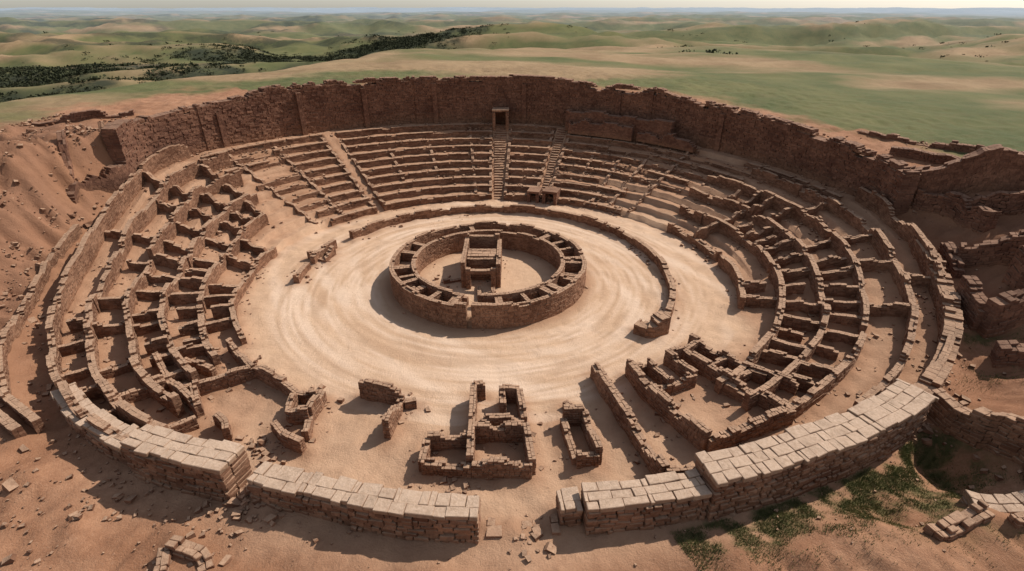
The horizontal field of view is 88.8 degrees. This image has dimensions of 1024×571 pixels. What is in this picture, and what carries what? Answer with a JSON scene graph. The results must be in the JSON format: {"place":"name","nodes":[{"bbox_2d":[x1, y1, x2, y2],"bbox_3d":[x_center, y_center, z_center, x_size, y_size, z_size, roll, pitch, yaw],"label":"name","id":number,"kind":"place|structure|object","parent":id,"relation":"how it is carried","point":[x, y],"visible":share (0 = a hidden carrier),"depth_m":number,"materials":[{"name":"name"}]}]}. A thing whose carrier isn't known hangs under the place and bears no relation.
{"place":"outdoors","nodes":[
{"label":"outdoors","id":0,"kind":"place"},
{"bbox_2d":[0,7,1023,570],"bbox_3d":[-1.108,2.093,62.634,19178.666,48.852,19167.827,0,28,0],"label":"ground","id":1,"kind":"structure","parent":0,"point":[340,325],"depth_m":49.81,"materials":[{"name":"brown soil"}]},
{"bbox_2d":[0,409,26,438],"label":"stone wall","id":2,"kind":"structure","parent":1,"relation":"on","point":[11,426],"depth_m":33.73,"materials":[{"name":"brown stone"}]},
{"bbox_2d":[0,224,82,433],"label":"stone wall","id":3,"kind":"structure","parent":1,"relation":"on","point":[10,331],"depth_m":43.44,"materials":[{"name":"brown stone"}]},
{"bbox_2d":[56,130,79,196],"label":"stone wall","id":4,"kind":"structure","parent":1,"relation":"on","point":[63,147],"depth_m":56.30,"materials":[{"name":"stone"}]},
{"bbox_2d":[56,398,85,439],"bbox_3d":[-29.389,8.963,35.668,5.404,1.877,1.672,20,34,32],"label":"masonry","id":5,"kind":"object","parent":1,"relation":"on","point":[71,424],"visible":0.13,"depth_m":34.25,"materials":[{"name":"stone"}]},
{"bbox_2d":[50,382,100,423],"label":"cap slabs","id":6,"kind":"structure","parent":5,"relation":"on","point":[79,396],"depth_m":35.18,"materials":[{"name":"stone"}]},
{"bbox_2d":[31,109,134,126],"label":"stone wall","id":7,"kind":"structure","parent":1,"relation":"on","point":[79,116],"depth_m":64.64,"materials":[{"name":"stone"}]},
{"bbox_2d":[80,418,129,466],"bbox_3d":[-24.814,10.130,33.162,5.488,2.178,1.775,13,31,23],"label":"masonry","id":8,"kind":"object","parent":1,"relation":"on","point":[100,446],"visible":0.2,"depth_m":32.44,"materials":[{"name":"stone"}]},
{"bbox_2d":[75,409,139,451],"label":"cap slabs","id":9,"kind":"structure","parent":8,"relation":"on","point":[110,441],"depth_m":32.60,"materials":[{"name":"stone"}]},
{"bbox_2d":[97,121,118,190],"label":"stone wall","id":10,"kind":"structure","parent":1,"relation":"on","point":[101,125],"depth_m":59.61,"materials":[{"name":"brown stone"}]},
{"bbox_2d":[45,144,277,440],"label":"room ruins","id":11,"kind":"object","parent":1,"relation":"on","point":[222,303],"visible":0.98,"depth_m":49.57,"materials":[{"name":"stone"}]},
{"bbox_2d":[153,547,171,570],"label":"stone wall","id":12,"kind":"structure","parent":1,"relation":"on","point":[163,557],"depth_m":26.54,"materials":[{"name":"beige stone"}]},
{"bbox_2d":[121,446,252,501],"bbox_3d":[-19.112,10.812,30.933,7.179,3.078,2.236,8,29,14],"label":"masonry","id":13,"kind":"object","parent":1,"relation":"on","point":[229,483],"visible":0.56,"depth_m":29.87,"materials":[{"name":"stone"}]},
{"bbox_2d":[119,424,244,474],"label":"cap slabs","id":14,"kind":"structure","parent":13,"relation":"on","point":[217,457],"depth_m":29.88,"materials":[{"name":"stone"}]},
{"bbox_2d":[164,535,214,570],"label":"stone wall","id":15,"kind":"structure","parent":1,"relation":"on","point":[180,547],"depth_m":26.91,"materials":[{"name":"beige stone"}]},
{"bbox_2d":[107,337,286,440],"bbox_3d":[-22.683,7.532,37.665,12.732,1.831,8.817,20,34,32],"label":"room ruin","id":16,"kind":"object","parent":1,"relation":"on","point":[190,394],"visible":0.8,"depth_m":37.94,"materials":[{"name":"stone"}]},
{"bbox_2d":[270,380,326,454],"bbox_3d":[-14.973,8.655,35.480,3.901,1.794,6.488,0,28,0],"label":"room ruin","id":17,"kind":"object","parent":1,"relation":"on","point":[309,412],"visible":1,"depth_m":34.95,"materials":[{"name":"stone"}]},
{"bbox_2d":[247,484,351,525],"bbox_3d":[-11.579,12.062,29.540,6.322,2.178,1.754,7,29,12],"label":"masonry","id":18,"kind":"object","parent":1,"relation":"on","point":[310,506],"visible":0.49,"depth_m":28.67,"materials":[{"name":"stone"}]},
{"bbox_2d":[247,461,359,505],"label":"cap slabs","id":19,"kind":"structure","parent":18,"relation":"on","point":[290,481],"depth_m":28.81,"materials":[{"name":"stone"}]},
{"bbox_2d":[358,378,416,439],"bbox_3d":[-9.070,8.417,35.528,4.310,2.154,3.669,6,29,11],"label":"room ruin","id":20,"kind":"object","parent":1,"relation":"on","point":[375,390],"visible":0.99,"depth_m":36.39,"materials":[{"name":"stone"}]},
{"bbox_2d":[347,500,480,543],"bbox_3d":[-5.146,12.610,28.201,7.032,2.477,1.858,3,28,6],"label":"masonry","id":21,"kind":"object","parent":1,"relation":"on","point":[427,530],"visible":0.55,"depth_m":27.38,"materials":[{"name":"stone"}]},
{"bbox_2d":[347,482,479,520],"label":"cap slabs","id":22,"kind":"structure","parent":21,"relation":"on","point":[375,498],"depth_m":27.34,"materials":[{"name":"stone"}]},
{"bbox_2d":[443,233,501,298],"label":"central shrine ruin","id":23,"kind":"object","parent":1,"relation":"on","point":[481,258],"visible":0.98,"depth_m":53.31,"materials":[{"name":"stone"}]},
{"bbox_2d":[418,380,535,479],"bbox_3d":[-2.088,9.196,34.159,7.072,2.070,7.673,0,28,0],"label":"room ruin","id":24,"kind":"object","parent":1,"relation":"on","point":[502,426],"visible":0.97,"depth_m":32.79,"materials":[{"name":"stone"}]},
{"bbox_2d":[292,203,675,338],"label":"arena ring wall","id":25,"kind":"structure","parent":1,"relation":"on","point":[657,325],"depth_m":63.06,"materials":[{"name":"stone"}]},
{"bbox_2d":[389,220,586,328],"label":"central ring wall","id":26,"kind":"structure","parent":1,"relation":"on","point":[538,302],"depth_m":49.35,"materials":[{"name":"stone"}]},
{"bbox_2d":[492,106,508,131],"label":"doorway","id":27,"kind":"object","parent":1,"relation":"on","point":[499,109],"visible":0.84,"depth_m":84.66,"materials":[{"name":"stone"}]},
{"bbox_2d":[0,21,1016,102],"bbox_3d":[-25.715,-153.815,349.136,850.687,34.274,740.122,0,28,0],"label":"distant shrubs","id":28,"kind":"object","parent":1,"relation":"on","point":[401,41],"visible":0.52,"depth_m":267.45,"materials":[{"name":"green plant"}]},
{"bbox_2d":[0,91,1023,570],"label":"rubble stones","id":29,"kind":"object","parent":1,"relation":"on","point":[240,499],"visible":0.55,"depth_m":36.30,"materials":[{"name":"brown stone"}]},
{"bbox_2d":[198,123,843,225],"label":"amphitheatre seating","id":30,"kind":"object","parent":1,"relation":"on","point":[418,131],"visible":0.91,"depth_m":77.00,"materials":[{"name":"stone"}]},
{"bbox_2d":[494,125,565,201],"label":"stone stairway","id":31,"kind":"object","parent":30,"relation":"on","point":[500,155],"visible":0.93,"depth_m":81.80,"materials":[{"name":"brown stone"}]},
{"bbox_2d":[486,513,560,538],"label":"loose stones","id":32,"kind":"object","parent":1,"relation":"on","point":[493,531],"visible":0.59,"depth_m":28.12,"materials":[{"name":"stone"}]},
{"bbox_2d":[527,186,541,202],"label":"masonry","id":33,"kind":"object","parent":1,"relation":"on","point":[531,190],"visible":0.88,"depth_m":75.14,"materials":[{"name":"stone"}]},
{"bbox_2d":[66,74,1023,215],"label":"retaining wall","id":34,"kind":"structure","parent":1,"relation":"on","point":[660,116],"depth_m":74.94,"materials":[{"name":"stone"}]},
{"bbox_2d":[542,186,560,204],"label":"masonry","id":35,"kind":"object","parent":1,"relation":"on","point":[555,192],"visible":0.76,"depth_m":74.47,"materials":[{"name":"stone"}]},
{"bbox_2d":[556,495,581,526],"bbox_3d":[3.099,12.593,28.867,1.227,1.858,1.586,-3,28,-6],"label":"masonry","id":36,"kind":"object","parent":1,"relation":"on","point":[570,519],"visible":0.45,"depth_m":28.12,"materials":[{"name":"stone"}]},
{"bbox_2d":[556,486,582,513],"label":"cap slabs","id":37,"kind":"structure","parent":36,"relation":"on","point":[569,498],"depth_m":28.19,"materials":[{"name":"stone"}]},
{"bbox_2d":[560,400,602,468],"bbox_3d":[4.233,9.305,34.158,1.908,1.955,5.841,-4,28,-7],"label":"room ruin","id":38,"kind":"object","parent":1,"relation":"on","point":[575,415],"visible":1,"depth_m":33.36,"materials":[{"name":"stone"}]},
{"bbox_2d":[581,490,709,535],"bbox_3d":[7.168,12.290,28.799,6.862,2.478,2.030,-4,28,-8],"label":"masonry","id":39,"kind":"object","parent":1,"relation":"on","point":[650,517],"visible":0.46,"depth_m":27.87,"materials":[{"name":"stone"}]},
{"bbox_2d":[581,468,711,512],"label":"cap slabs","id":40,"kind":"structure","parent":39,"relation":"on","point":[645,491],"depth_m":27.98,"materials":[{"name":"stone"}]},
{"bbox_2d":[590,333,798,474],"bbox_3d":[13.140,7.716,36.898,14.357,2.168,11.372,-12,30,-22],"label":"room ruin","id":41,"kind":"object","parent":1,"relation":"on","point":[691,359],"visible":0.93,"depth_m":36.23,"materials":[{"name":"stone"}]},
{"bbox_2d":[666,167,955,419],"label":"room ruins","id":42,"kind":"object","parent":1,"relation":"on","point":[792,358],"visible":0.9,"depth_m":49.29,"materials":[{"name":"stone"}]},
{"bbox_2d":[693,404,931,521],"bbox_3d":[18.736,10.159,31.834,17.866,3.381,3.016,-11,30,-20],"label":"masonry","id":43,"kind":"object","parent":1,"relation":"on","point":[740,496],"visible":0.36,"depth_m":29.68,"materials":[{"name":"stone"}]},
{"bbox_2d":[694,378,938,487],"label":"cap slabs","id":44,"kind":"structure","parent":43,"relation":"on","point":[898,401],"depth_m":30.15,"materials":[{"name":"stone"}]},
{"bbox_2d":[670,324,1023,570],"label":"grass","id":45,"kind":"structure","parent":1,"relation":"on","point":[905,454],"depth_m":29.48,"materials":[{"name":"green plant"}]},
{"bbox_2d":[859,130,984,152],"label":"stone wall","id":46,"kind":"structure","parent":1,"relation":"on","point":[955,145],"depth_m":62.96,"materials":[{"name":"stone"}]},
{"bbox_2d":[889,146,959,163],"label":"stone wall","id":47,"kind":"structure","parent":1,"relation":"on","point":[922,155],"depth_m":58.51,"materials":[{"name":"stone"}]},
{"bbox_2d":[910,239,963,394],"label":"perimeter wall","id":48,"kind":"structure","parent":1,"relation":"on","point":[949,320],"depth_m":41.94,"materials":[{"name":"stone"}]},
{"bbox_2d":[937,241,964,278],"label":"stone wall","id":49,"kind":"structure","parent":1,"relation":"on","point":[948,253],"depth_m":47.87,"materials":[{"name":"stone"}]},
{"bbox_2d":[911,189,1001,233],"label":"stone wall","id":50,"kind":"structure","parent":1,"relation":"on","point":[960,209],"depth_m":51.86,"materials":[{"name":"stone"}]},
{"bbox_2d":[922,499,994,541],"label":"stone wall","id":51,"kind":"structure","parent":1,"relation":"on","point":[953,525],"depth_m":26.54,"materials":[{"name":"brown stone"}]},
{"bbox_2d":[956,275,987,330],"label":"stone wall","id":52,"kind":"structure","parent":1,"relation":"on","point":[969,290],"depth_m":42.68,"materials":[{"name":"stone"}]},
{"bbox_2d":[926,388,1023,469],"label":"stone wall","id":53,"kind":"structure","parent":1,"relation":"on","point":[983,428],"depth_m":32.32,"materials":[{"name":"brown stone"}]},
{"bbox_2d":[957,230,1023,267],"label":"stone wall","id":54,"kind":"structure","parent":1,"relation":"on","point":[1002,250],"depth_m":46.38,"materials":[{"name":"stone"}]},
{"bbox_2d":[959,489,1023,513],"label":"stone wall","id":55,"kind":"structure","parent":1,"relation":"on","point":[1012,503],"depth_m":28.40,"materials":[{"name":"beige stone"}]},
{"bbox_2d":[968,190,1023,215],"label":"stone wall","id":56,"kind":"structure","parent":1,"relation":"on","point":[1010,203],"depth_m":50.01,"materials":[{"name":"stone"}]},
{"bbox_2d":[976,245,1023,337],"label":"stone wall","id":57,"kind":"structure","parent":1,"relation":"on","point":[1004,312],"depth_m":41.02,"materials":[{"name":"stone"}]},
{"bbox_2d":[989,340,1023,367],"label":"stone wall","id":58,"kind":"structure","parent":1,"relation":"on","point":[1004,353],"depth_m":38.43,"materials":[{"name":"stone"}]},
{"bbox_2d":[1006,511,1023,529],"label":"stone wall","id":59,"kind":"structure","parent":1,"relation":"on","point":[1016,520],"depth_m":26.67,"materials":[{"name":"brown stone"}]},
{"bbox_2d":[0,0,1023,8],"label":"sky","id":60,"kind":"structure","parent":0,"point":[949,4],"materials":[{"name":"white"}]}
]}

